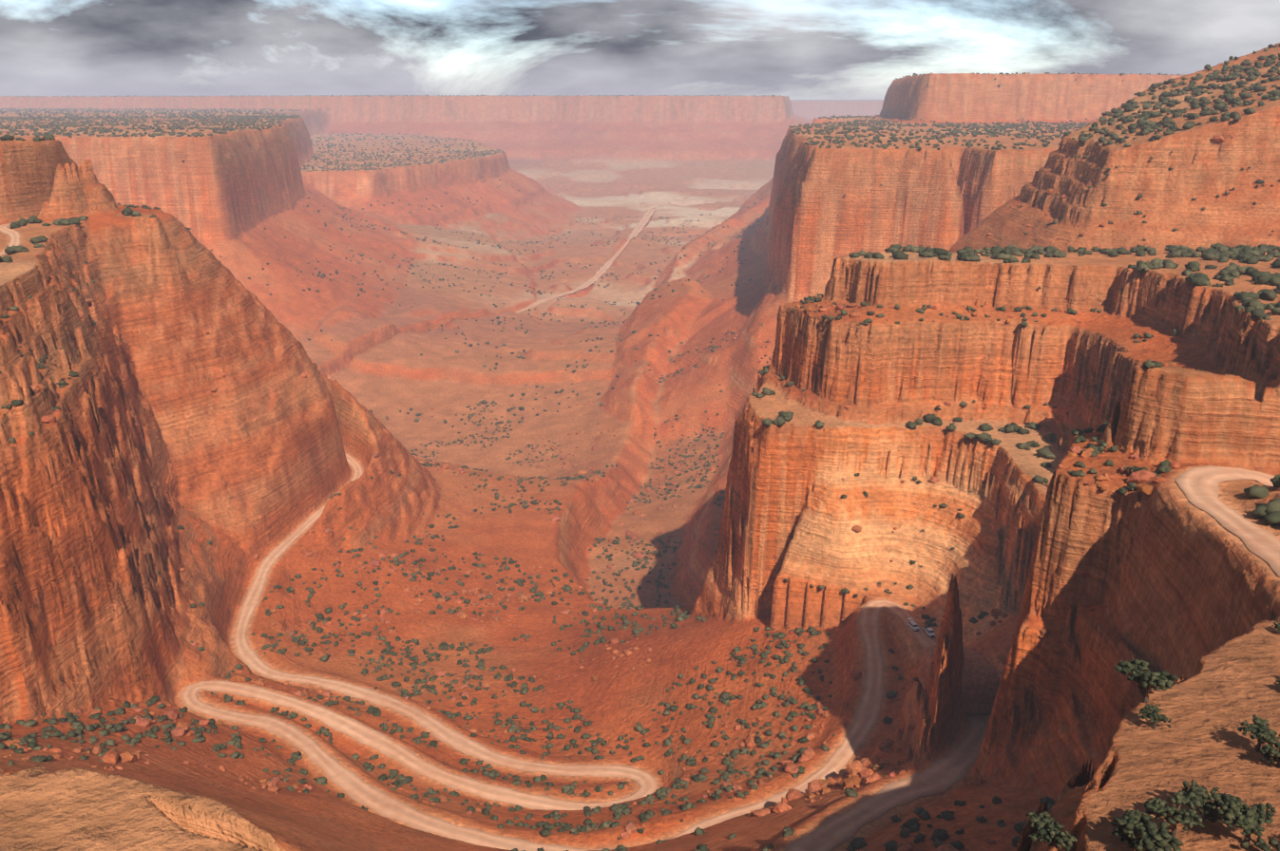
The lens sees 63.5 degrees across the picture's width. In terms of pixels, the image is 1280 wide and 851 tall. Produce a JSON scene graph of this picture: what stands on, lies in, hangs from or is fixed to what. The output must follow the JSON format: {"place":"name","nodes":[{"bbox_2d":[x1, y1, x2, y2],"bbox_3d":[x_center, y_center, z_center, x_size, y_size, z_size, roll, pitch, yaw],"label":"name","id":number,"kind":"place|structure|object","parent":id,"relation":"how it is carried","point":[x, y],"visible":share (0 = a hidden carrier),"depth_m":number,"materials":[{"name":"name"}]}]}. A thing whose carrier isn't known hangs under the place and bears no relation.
{"place":"outdoors","nodes":[
{"label":"outdoors","id":0,"kind":"place"},
{"bbox_2d":[180,209,936,850],"bbox_3d":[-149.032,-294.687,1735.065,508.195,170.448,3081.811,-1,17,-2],"label":"road","id":1,"kind":"structure","parent":0,"point":[355,787],"depth_m":321.31,"materials":[{"name":"beige soil"}]},
{"bbox_2d":[907,617,919,631],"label":"suv","id":2,"kind":"object","parent":1,"relation":"on","point":[912,625],"visible":1,"depth_m":335.17,"materials":[{"name":"white paint"}]},
{"bbox_2d":[922,626,936,637],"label":"car","id":3,"kind":"object","parent":1,"relation":"on","point":[928,631],"visible":1,"depth_m":330.11,"materials":[{"name":"white paint"}]},
{"bbox_2d":[280,714,990,850],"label":"road","id":4,"kind":"structure","parent":0,"point":[956,764],"depth_m":215.12,"materials":[{"name":"beige soil"}]},
{"bbox_2d":[0,42,1279,850],"bbox_3d":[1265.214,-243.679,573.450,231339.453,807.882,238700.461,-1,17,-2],"label":"canyon terrain","id":5,"kind":"structure","parent":0,"point":[100,590],"depth_m":416.97,"materials":[{"name":"stone"}]},
{"bbox_2d":[0,223,21,255],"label":"dirt road","id":6,"kind":"structure","parent":5,"relation":"on","point":[15,238],"depth_m":466.35,"materials":[{"name":"beige soil"}]},
{"bbox_2d":[3,134,1275,850],"bbox_3d":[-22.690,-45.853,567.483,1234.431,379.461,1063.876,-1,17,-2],"label":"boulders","id":7,"kind":"object","parent":5,"relation":"on","point":[856,771],"visible":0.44,"depth_m":305.68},
{"bbox_2d":[0,43,1279,850],"bbox_3d":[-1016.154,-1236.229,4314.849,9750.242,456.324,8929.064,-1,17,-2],"label":"shrubs","id":8,"kind":"object","parent":5,"relation":"on","point":[1251,306],"visible":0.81,"depth_m":426.47,"materials":[{"name":"green plant"}]},
{"bbox_2d":[917,645,1003,715],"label":"rock pile","id":9,"kind":"object","parent":5,"relation":"on","point":[981,678],"visible":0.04,"depth_m":263.63,"materials":[{"name":"brown stone"}]},
{"bbox_2d":[1175,465,1279,576],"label":"road","id":10,"kind":"structure","parent":5,"relation":"on","point":[1198,487],"depth_m":178.32,"materials":[{"name":"beige soil"}]},
{"bbox_2d":[0,0,1279,99],"label":"sky","id":11,"kind":"structure","parent":0,"point":[795,49],"materials":[{"name":"grey"}]}
]}

